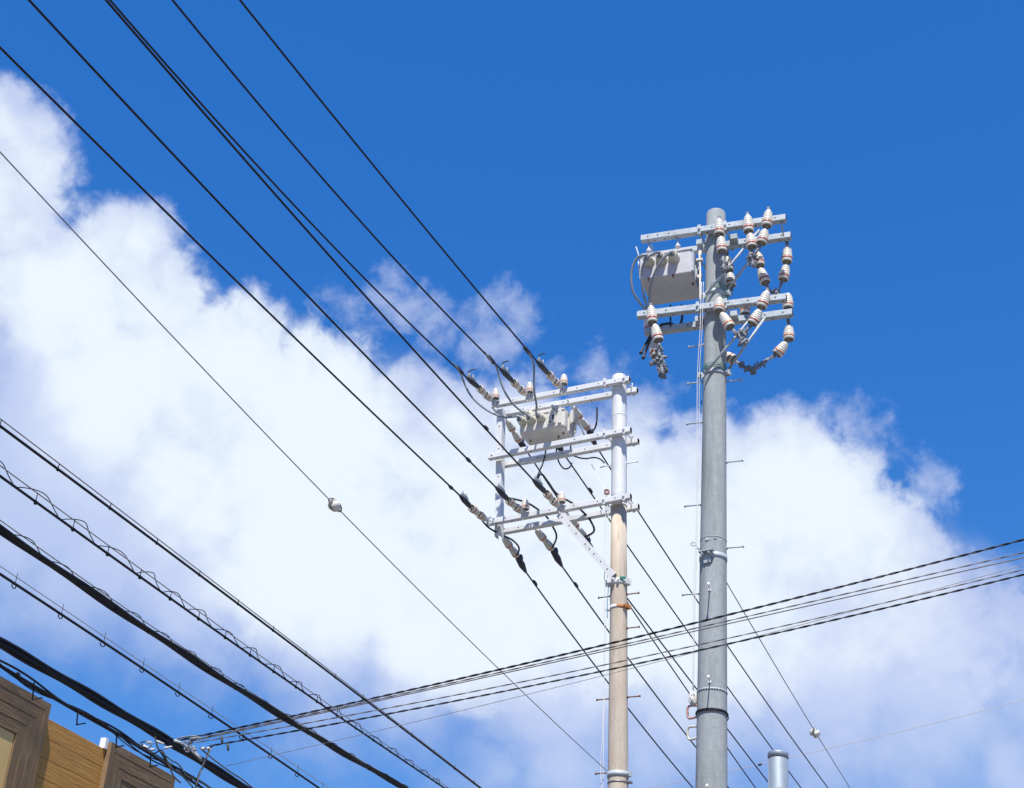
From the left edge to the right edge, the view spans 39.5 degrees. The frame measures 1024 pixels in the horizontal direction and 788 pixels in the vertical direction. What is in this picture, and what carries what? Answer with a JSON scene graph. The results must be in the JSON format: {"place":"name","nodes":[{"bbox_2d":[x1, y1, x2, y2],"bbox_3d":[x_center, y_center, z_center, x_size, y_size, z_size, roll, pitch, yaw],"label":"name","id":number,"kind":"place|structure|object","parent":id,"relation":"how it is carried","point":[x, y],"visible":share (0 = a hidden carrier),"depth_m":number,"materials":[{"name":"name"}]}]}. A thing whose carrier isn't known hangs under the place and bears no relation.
{"place":"outdoors","nodes":[
{"label":"outdoors","id":0,"kind":"place"},
{"bbox_2d":[0,676,174,787],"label":"shop building","id":1,"kind":"structure","parent":0,"point":[39,748],"depth_m":12.92,"materials":[{"name":"brown wood"}]},
{"bbox_2d":[0,637,250,787],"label":"telephone cable","id":2,"kind":"object","parent":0,"point":[34,662],"visible":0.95,"depth_m":10.88,"materials":[{"name":"black rubber"}]},
{"bbox_2d":[0,520,408,787],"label":"telephone cable","id":3,"kind":"object","parent":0,"point":[109,604],"visible":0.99,"depth_m":9.47,"materials":[{"name":"rubber"}]},
{"bbox_2d":[0,461,448,787],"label":"telephone cable","id":4,"kind":"object","parent":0,"point":[73,529],"visible":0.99,"depth_m":9.10,"materials":[{"name":"rubber"}]},
{"bbox_2d":[0,418,481,787],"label":"telephone cable","id":5,"kind":"object","parent":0,"point":[218,589],"visible":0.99,"depth_m":8.76,"materials":[{"name":"black plastic"}]},
{"bbox_2d":[0,0,1023,787],"label":"sky","id":6,"kind":"structure","parent":0,"point":[537,142],"materials":[{"name":"blue"}]},
{"bbox_2d":[178,539,1023,740],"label":"service wire","id":7,"kind":"object","parent":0,"point":[679,626],"visible":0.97,"depth_m":10.60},
{"bbox_2d":[140,735,209,761],"bbox_3d":[-2.660,2.797,11.218,0.629,0.212,0.047,-6,-31,16],"label":"service bracket","id":8,"kind":"object","parent":7,"relation":"attached to","point":[189,748],"visible":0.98,"depth_m":11.21,"materials":[{"name":"metal"}]},
{"bbox_2d":[0,659,210,787],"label":"drop wire bundle","id":9,"kind":"object","parent":8,"relation":"hanging from","point":[45,692],"visible":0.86,"depth_m":10.60,"materials":[{"name":"black rubber"}]},
{"bbox_2d":[154,736,180,782],"bbox_3d":[-2.709,2.866,11.186,0.314,0.387,0.030,-7,-31,17],"label":"loose wire","id":10,"kind":"object","parent":8,"relation":"attached to","point":[165,760],"visible":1,"depth_m":11.19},
{"bbox_2d":[150,749,193,787],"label":"loose wire","id":11,"kind":"object","parent":8,"relation":"hanging from","point":[172,767],"visible":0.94,"depth_m":11.15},
{"bbox_2d":[161,752,209,787],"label":"loose wire","id":12,"kind":"object","parent":8,"relation":"hanging from","point":[183,770],"visible":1,"depth_m":11.09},
{"bbox_2d":[196,748,210,784],"bbox_3d":[-2.401,2.918,11.056,0.096,0.339,0.012,-6,-31,16],"label":"loose wire","id":13,"kind":"object","parent":8,"relation":"hanging from","point":[201,767],"visible":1,"depth_m":11.05,"materials":[{"name":"metal"}]},
{"bbox_2d":[195,745,212,787],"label":"loose wire","id":14,"kind":"object","parent":8,"relation":"hanging from","point":[203,766],"visible":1,"depth_m":11.07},
{"bbox_2d":[199,747,252,787],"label":"loose wire","id":15,"kind":"object","parent":8,"relation":"attached to","point":[226,768],"visible":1,"depth_m":11.00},
{"bbox_2d":[187,552,1023,740],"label":"service wire","id":16,"kind":"object","parent":8,"relation":"attached to","point":[619,645],"visible":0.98,"depth_m":10.59,"materials":[{"name":"plastic"}]},
{"bbox_2d":[191,557,1023,741],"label":"service wire","id":17,"kind":"object","parent":8,"relation":"attached to","point":[621,647],"visible":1,"depth_m":10.57,"materials":[{"name":"plastic"}]},
{"bbox_2d":[194,569,1023,742],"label":"service wire","id":18,"kind":"object","parent":8,"relation":"attached to","point":[617,661],"visible":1,"depth_m":10.53,"materials":[{"name":"plastic"}]},
{"bbox_2d":[209,574,1023,746],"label":"service wire","id":19,"kind":"object","parent":8,"relation":"attached to","point":[895,605],"visible":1,"depth_m":10.49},
{"bbox_2d":[227,565,1022,765],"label":"service wire","id":20,"kind":"object","parent":8,"relation":"attached to","point":[616,672],"visible":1,"depth_m":10.52,"materials":[{"name":"metal"}]},
{"bbox_2d":[651,700,1022,787],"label":"wire","id":21,"kind":"object","parent":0,"point":[854,742],"visible":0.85,"depth_m":33.56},
{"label":"road","id":22,"kind":"structure","parent":0,"visible":0},
{"bbox_2d":[488,373,640,787],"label":"utility pole","id":23,"kind":"object","parent":22,"relation":"on","point":[618,773],"visible":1,"depth_m":18.05,"materials":[{"name":"concrete"}]},
{"bbox_2d":[0,566,328,787],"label":"telephone cable","id":24,"kind":"object","parent":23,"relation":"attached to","point":[127,658],"visible":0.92,"depth_m":10.34,"materials":[{"name":"rubber"}]},
{"bbox_2d":[0,151,606,770],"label":"stay wire","id":25,"kind":"object","parent":23,"relation":"attached to","point":[276,445],"visible":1,"depth_m":10.91,"materials":[{"name":"metal"}]},
{"bbox_2d":[328,498,341,511],"bbox_3d":[-1.472,0.924,11.806,0.175,0.112,0.118,21,-34,-27],"label":"strain ball","id":26,"kind":"object","parent":25,"relation":"attached to","point":[335,506],"visible":1,"depth_m":11.77,"materials":[{"name":"beige ceramic"}]},
{"bbox_2d":[459,491,489,525],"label":"insulator string","id":27,"kind":"object","parent":23,"relation":"attached to","point":[475,510],"visible":1,"depth_m":18.02,"materials":[{"name":"white ceramic"}]},
{"bbox_2d":[0,46,459,495],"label":"power line","id":28,"kind":"object","parent":27,"relation":"attached to","point":[177,223],"visible":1,"depth_m":13.61,"materials":[{"name":"black rubber"}]},
{"bbox_2d":[466,369,494,407],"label":"insulator string","id":29,"kind":"object","parent":23,"relation":"attached to","point":[481,390],"visible":1,"depth_m":18.96,"materials":[{"name":"white ceramic"}]},
{"bbox_2d":[109,0,466,377],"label":"power line","id":30,"kind":"object","parent":29,"relation":"attached to","point":[257,165],"visible":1,"depth_m":15.01,"materials":[{"name":"black rubber"}]},
{"bbox_2d":[455,365,463,374],"bbox_3d":[-0.681,-0.311,18.497,0.052,0.056,0.201,-11,-33,23],"label":"tape wrap","id":31,"kind":"object","parent":30,"relation":"attached to","point":[461,371],"visible":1,"depth_m":18.49,"materials":[{"name":"black rubber"}]},
{"bbox_2d":[492,388,499,407],"bbox_3d":[-0.221,0.050,19.284,0.110,0.290,0.110,3,-30,0],"label":"post insulator","id":32,"kind":"object","parent":23,"relation":"attached to","point":[495,394],"visible":1,"depth_m":19.27,"materials":[{"name":"beige ceramic"}]},
{"bbox_2d":[482,521,519,555],"bbox_3d":[-0.226,1.722,18.382,0.350,0.369,1.581,-16,-35,30],"label":"jumper cable","id":33,"kind":"object","parent":23,"relation":"attached to","point":[491,529],"visible":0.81,"depth_m":18.45,"materials":[{"name":"black rubber"}]},
{"bbox_2d":[495,483,525,519],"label":"insulator string","id":34,"kind":"object","parent":23,"relation":"attached to","point":[512,503],"visible":1,"depth_m":17.84,"materials":[{"name":"white ceramic"}]},
{"bbox_2d":[28,0,495,487],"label":"power line","id":35,"kind":"object","parent":34,"relation":"attached to","point":[199,182],"visible":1,"depth_m":13.21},
{"bbox_2d":[521,499,529,517],"bbox_3d":[0.170,1.461,18.205,0.110,0.269,0.110,3,-30,0],"label":"post insulator","id":36,"kind":"object","parent":34,"relation":"attached to","point":[525,505],"visible":0.98,"depth_m":18.19,"materials":[{"name":"beige ceramic"}]},
{"bbox_2d":[499,360,529,401],"bbox_3d":[0.030,-0.169,18.759,0.143,0.170,0.902,-9,-32,20],"label":"insulator string","id":37,"kind":"object","parent":23,"relation":"attached to","point":[515,384],"visible":1,"depth_m":18.71,"materials":[{"name":"white ceramic"}]},
{"bbox_2d":[171,0,499,368],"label":"power line","id":38,"kind":"object","parent":37,"relation":"attached to","point":[296,148],"visible":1,"depth_m":14.87,"materials":[{"name":"black rubber"}]},
{"bbox_2d":[526,382,532,400],"bbox_3d":[0.237,-0.035,19.083,0.110,0.287,0.110,3,-30,0],"label":"post insulator","id":39,"kind":"object","parent":37,"relation":"attached to","point":[529,387],"visible":0.91,"depth_m":19.07,"materials":[{"name":"beige ceramic"}]},
{"bbox_2d":[502,537,526,572],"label":"insulator string","id":40,"kind":"object","parent":23,"relation":"attached to","point":[508,544],"visible":0.91,"depth_m":18.90,"materials":[{"name":"white ceramic"}]},
{"bbox_2d":[526,573,692,787],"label":"power line","id":41,"kind":"object","parent":40,"relation":"attached to","point":[603,676],"visible":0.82,"depth_m":20.75,"materials":[{"name":"black rubber"}]},
{"bbox_2d":[505,418,525,447],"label":"insulator string","id":42,"kind":"object","parent":23,"relation":"attached to","point":[518,439],"visible":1,"depth_m":19.75,"materials":[{"name":"white ceramic"}]},
{"bbox_2d":[528,454,755,787],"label":"power line","id":43,"kind":"object","parent":42,"relation":"attached to","point":[658,647],"visible":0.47,"depth_m":23.80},
{"bbox_2d":[513,498,556,547],"bbox_3d":[0.205,1.541,18.303,0.447,0.460,1.670,-19,-37,33],"label":"jumper cable","id":44,"kind":"object","parent":23,"relation":"attached to","point":[536,508],"visible":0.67,"depth_m":18.41,"materials":[{"name":"black rubber"}]},
{"bbox_2d":[537,450,545,477],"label":"jumper cable","id":45,"kind":"object","parent":23,"relation":"attached to","point":[541,465],"visible":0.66,"depth_m":18.52,"materials":[{"name":"black rubber"}]},
{"bbox_2d":[529,522,562,566],"bbox_3d":[0.450,1.983,18.760,0.107,0.217,1.069,-11,-33,23],"label":"insulator string","id":46,"kind":"object","parent":23,"relation":"attached to","point":[542,537],"visible":0.98,"depth_m":18.80,"materials":[{"name":"white ceramic"}]},
{"bbox_2d":[562,567,728,787],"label":"power line","id":47,"kind":"object","parent":46,"relation":"attached to","point":[628,657],"visible":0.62,"depth_m":20.93,"materials":[{"name":"black rubber"}]},
{"bbox_2d":[532,475,561,513],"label":"insulator string","id":48,"kind":"object","parent":23,"relation":"attached to","point":[547,494],"visible":1,"depth_m":17.68,"materials":[{"name":"white ceramic"}]},
{"bbox_2d":[105,0,532,479],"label":"power line","id":49,"kind":"object","parent":48,"relation":"attached to","point":[272,191],"visible":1,"depth_m":13.29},
{"bbox_2d":[558,491,565,510],"bbox_3d":[0.627,1.357,18.016,0.110,0.266,0.110,3,-30,0],"label":"post insulator","id":50,"kind":"object","parent":48,"relation":"attached to","point":[561,498],"visible":0.97,"depth_m":18.00,"materials":[{"name":"beige ceramic"}]},
{"bbox_2d":[536,353,562,394],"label":"insulator string","id":51,"kind":"object","parent":23,"relation":"attached to","point":[553,379],"visible":1,"depth_m":18.55,"materials":[{"name":"white ceramic"}]},
{"bbox_2d":[239,0,536,360],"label":"power line","id":52,"kind":"object","parent":51,"relation":"attached to","point":[354,142],"visible":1,"depth_m":15.02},
{"bbox_2d":[523,346,531,354],"bbox_3d":[0.196,-0.544,18.031,0.052,0.056,0.201,-11,-33,23],"label":"tape wrap","id":53,"kind":"object","parent":52,"relation":"attached to","point":[526,350],"visible":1,"depth_m":17.99,"materials":[{"name":"black rubber"}]},
{"bbox_2d":[560,374,567,392],"bbox_3d":[0.688,-0.141,18.899,0.110,0.283,0.110,3,-30,0],"label":"post insulator","id":54,"kind":"object","parent":51,"relation":"attached to","point":[563,380],"visible":1,"depth_m":18.88,"materials":[{"name":"beige ceramic"}]},
{"bbox_2d":[517,402,584,445],"bbox_3d":[0.532,0.359,18.872,0.837,0.493,0.566,-11,-33,23],"label":"switch tank","id":55,"kind":"object","parent":23,"relation":"attached to","point":[554,423],"visible":0.94,"depth_m":18.75,"materials":[{"name":"metal"}]},
{"bbox_2d":[452,362,519,418],"bbox_3d":[-0.433,0.019,18.675,1.191,0.514,0.382,24,-36,-31],"label":"jumper cable","id":56,"kind":"object","parent":55,"relation":"attached to","point":[477,402],"visible":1,"depth_m":18.69,"materials":[{"name":"grey rubber"}]},
{"bbox_2d":[484,351,528,417],"bbox_3d":[-0.144,-0.159,18.464,0.232,0.540,1.205,-14,-34,27],"label":"jumper cable","id":57,"kind":"object","parent":55,"relation":"attached to","point":[509,399],"visible":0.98,"depth_m":18.62,"materials":[{"name":"grey rubber"}]},
{"bbox_2d":[528,352,537,415],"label":"jumper cable","id":58,"kind":"object","parent":55,"relation":"attached to","point":[536,405],"visible":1,"depth_m":18.42,"materials":[{"name":"grey rubber"}]},
{"bbox_2d":[556,448,572,469],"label":"jumper cable","id":59,"kind":"object","parent":55,"relation":"attached to","point":[561,465],"visible":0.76,"depth_m":18.79,"materials":[{"name":"black rubber"}]},
{"bbox_2d":[570,445,604,463],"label":"jumper cable","id":60,"kind":"object","parent":55,"relation":"attached to","point":[589,457],"visible":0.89,"depth_m":18.82,"materials":[{"name":"black rubber"}]},
{"bbox_2d":[538,473,594,537],"bbox_3d":[0.681,1.351,18.152,0.518,0.706,1.682,-17,-36,32],"label":"jumper cable","id":61,"kind":"object","parent":23,"relation":"attached to","point":[569,501],"visible":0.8,"depth_m":18.19,"materials":[{"name":"black rubber"}]},
{"bbox_2d":[565,512,592,546],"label":"insulator string","id":62,"kind":"object","parent":23,"relation":"attached to","point":[580,529],"visible":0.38,"depth_m":18.63,"materials":[{"name":"white ceramic"}]},
{"bbox_2d":[627,598,767,781],"bbox_3d":[4.651,7.008,25.020,0.022,2.028,16.933,-11,-33,23],"label":"power line","id":63,"kind":"object","parent":62,"relation":"attached to","point":[691,682],"visible":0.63,"depth_m":21.44,"materials":[{"name":"black rubber"}]},
{"bbox_2d":[566,399,596,444],"bbox_3d":[0.955,0.399,19.441,0.107,0.237,1.056,-11,-33,23],"label":"insulator string","id":64,"kind":"object","parent":23,"relation":"attached to","point":[585,424],"visible":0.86,"depth_m":19.47,"materials":[{"name":"white ceramic"}]},
{"bbox_2d":[591,407,597,432],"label":"jumper cable","id":65,"kind":"object","parent":64,"relation":"attached to","point":[592,431],"visible":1,"depth_m":19.11,"materials":[{"name":"black rubber"}]},
{"bbox_2d":[599,452,827,787],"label":"power line","id":66,"kind":"object","parent":64,"relation":"attached to","point":[727,645],"visible":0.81,"depth_m":24.11,"materials":[{"name":"black rubber"}]},
{"bbox_2d":[589,459,609,787],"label":"cable","id":67,"kind":"object","parent":23,"relation":"hanging from","point":[608,492],"visible":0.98,"depth_m":17.05,"materials":[{"name":"white"}]},
{"bbox_2d":[637,208,792,787],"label":"utility pole","id":68,"kind":"object","parent":22,"relation":"on","point":[711,716],"visible":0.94,"depth_m":13.91,"materials":[{"name":"grey concrete"}]},
{"bbox_2d":[639,333,651,354],"bbox_3d":[1.479,-0.590,15.080,0.302,0.481,0.072,21,-34,-27],"label":"cable end","id":69,"kind":"object","parent":68,"relation":"attached to","point":[643,347],"visible":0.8,"depth_m":14.97,"materials":[{"name":"black rubber"}]},
{"bbox_2d":[641,335,651,359],"bbox_3d":[1.479,-0.548,15.060,0.277,0.516,0.062,27,-37,-34],"label":"cable end","id":70,"kind":"object","parent":68,"relation":"attached to","point":[645,351],"visible":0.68,"depth_m":14.95,"materials":[{"name":"black rubber"}]},
{"bbox_2d":[643,319,668,378],"bbox_3d":[1.532,-0.503,15.179,0.272,0.824,0.137,-12,-33,24],"label":"insulator string","id":71,"kind":"object","parent":68,"relation":"attached to","point":[652,348],"visible":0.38,"depth_m":15.12,"materials":[{"name":"beige ceramic"}]},
{"bbox_2d":[646,302,667,376],"bbox_3d":[1.495,-0.568,14.720,0.221,0.908,0.136,-18,-36,32],"label":"insulator string","id":72,"kind":"object","parent":68,"relation":"attached to","point":[656,332],"visible":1,"depth_m":14.70,"materials":[{"name":"beige ceramic"}]},
{"bbox_2d":[636,237,704,304],"bbox_3d":[1.715,-1.232,15.302,0.776,0.912,0.653,-7,-32,18],"label":"switch tank","id":73,"kind":"object","parent":68,"relation":"attached to","point":[678,276],"visible":0.89,"depth_m":15.19,"materials":[{"name":"metal"}]},
{"bbox_2d":[630,254,647,309],"bbox_3d":[1.359,-1.180,15.145,0.192,0.534,0.406,-2,-30,9],"label":"jumper cable","id":74,"kind":"object","parent":73,"relation":"attached to","point":[631,282],"visible":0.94,"depth_m":15.07,"materials":[{"name":"grey rubber"}]},
{"bbox_2d":[640,251,660,308],"bbox_3d":[1.441,-1.207,15.102,0.191,0.519,0.457,11,-31,-13],"label":"jumper cable","id":75,"kind":"object","parent":73,"relation":"attached to","point":[641,272],"visible":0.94,"depth_m":15.08,"materials":[{"name":"grey rubber"}]},
{"bbox_2d":[648,250,672,306],"bbox_3d":[1.540,-1.226,15.083,0.162,0.497,0.524,18,-33,-24],"label":"jumper cable","id":76,"kind":"object","parent":73,"relation":"attached to","point":[654,273],"visible":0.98,"depth_m":15.02,"materials":[{"name":"grey rubber"}]},
{"bbox_2d":[658,304,682,326],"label":"jumper cable","id":77,"kind":"object","parent":68,"relation":"attached to","point":[667,323],"visible":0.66,"depth_m":15.19,"materials":[{"name":"black rubber"}]},
{"bbox_2d":[688,282,703,705],"bbox_3d":[1.822,0.838,13.920,0.139,4.500,0.303,24,-36,-32],"label":"rope","id":78,"kind":"object","parent":68,"relation":"hanging from","point":[692,697],"visible":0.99,"depth_m":13.69,"materials":[{"name":"white"}]},
{"bbox_2d":[714,216,727,272],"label":"insulator string","id":79,"kind":"object","parent":68,"relation":"attached to","point":[721,244],"visible":1,"depth_m":15.02,"materials":[{"name":"beige ceramic"}]},
{"bbox_2d":[713,294,748,339],"bbox_3d":[2.242,-0.769,14.558,0.364,0.607,0.139,-7,-32,18],"label":"insulator string","id":80,"kind":"object","parent":68,"relation":"attached to","point":[727,322],"visible":1,"depth_m":14.52,"materials":[{"name":"beige ceramic"}]},
{"bbox_2d":[726,250,735,297],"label":"insulator string","id":81,"kind":"object","parent":68,"relation":"attached to","point":[730,276],"visible":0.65,"depth_m":15.29,"materials":[{"name":"beige ceramic"}]},
{"bbox_2d":[726,351,755,374],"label":"insulator string","id":82,"kind":"object","parent":68,"relation":"attached to","point":[730,357],"visible":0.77,"depth_m":14.76,"materials":[{"name":"beige ceramic"}]},
{"bbox_2d":[739,297,750,314],"bbox_3d":[2.450,-0.893,14.991,0.116,0.280,0.116,3,-30,0],"label":"post insulator","id":83,"kind":"object","parent":68,"relation":"attached to","point":[744,311],"visible":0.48,"depth_m":14.94,"materials":[{"name":"beige ceramic"}]},
{"bbox_2d":[743,211,757,267],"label":"insulator string","id":84,"kind":"object","parent":68,"relation":"attached to","point":[751,242],"visible":1,"depth_m":14.91,"materials":[{"name":"beige ceramic"}]},
{"bbox_2d":[737,287,769,346],"bbox_3d":[2.453,-0.779,14.457,0.352,0.658,0.132,-3,-31,11],"label":"insulator string","id":85,"kind":"object","parent":68,"relation":"attached to","point":[754,318],"visible":1,"depth_m":14.44,"materials":[{"name":"beige ceramic"}]},
{"bbox_2d":[755,206,772,253],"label":"insulator string","id":86,"kind":"object","parent":68,"relation":"attached to","point":[766,224],"visible":1,"depth_m":14.92,"materials":[{"name":"beige ceramic"}]},
{"bbox_2d":[754,245,773,293],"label":"insulator string","id":87,"kind":"object","parent":68,"relation":"attached to","point":[763,277],"visible":0.73,"depth_m":15.18,"materials":[{"name":"beige ceramic"}]},
{"bbox_2d":[750,318,794,374],"bbox_3d":[2.683,-0.496,14.731,0.482,0.633,0.119,-7,-32,18],"label":"insulator string","id":88,"kind":"object","parent":68,"relation":"attached to","point":[780,350],"visible":1,"depth_m":14.66,"materials":[{"name":"beige ceramic"}]},
{"bbox_2d":[771,241,792,294],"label":"insulator string","id":89,"kind":"object","parent":68,"relation":"attached to","point":[784,272],"visible":0.98,"depth_m":15.11,"materials":[{"name":"beige ceramic"}]},
{"bbox_2d":[782,293,793,309],"bbox_3d":[2.874,-0.939,14.846,0.116,0.260,0.116,3,-30,0],"label":"post insulator","id":90,"kind":"object","parent":68,"relation":"attached to","point":[789,304],"visible":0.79,"depth_m":14.81,"materials":[{"name":"beige ceramic"}]},
{"bbox_2d":[727,583,849,787],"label":"stay wire","id":91,"kind":"object","parent":68,"relation":"attached to","point":[784,680],"visible":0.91,"depth_m":15.71,"materials":[{"name":"metal"}]},
{"bbox_2d":[810,727,820,737],"bbox_3d":[3.595,4.027,16.926,0.198,0.124,0.132,23,-35,-30],"label":"strain ball","id":92,"kind":"object","parent":91,"relation":"attached to","point":[816,734],"visible":1,"depth_m":16.89,"materials":[{"name":"beige ceramic"}]},
{"bbox_2d":[767,750,788,787],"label":"steel pole","id":93,"kind":"object","parent":22,"relation":"on","point":[777,768],"visible":1,"depth_m":18.67,"materials":[{"name":"metal"}]},
{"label":"insulator string","id":94,"kind":"object","parent":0,"visible":0},
{"bbox_2d":[566,458,800,787],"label":"power line","id":95,"kind":"object","parent":94,"relation":"attached to","point":[673,610],"visible":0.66,"depth_m":22.70,"materials":[{"name":"black rubber"}]}
]}

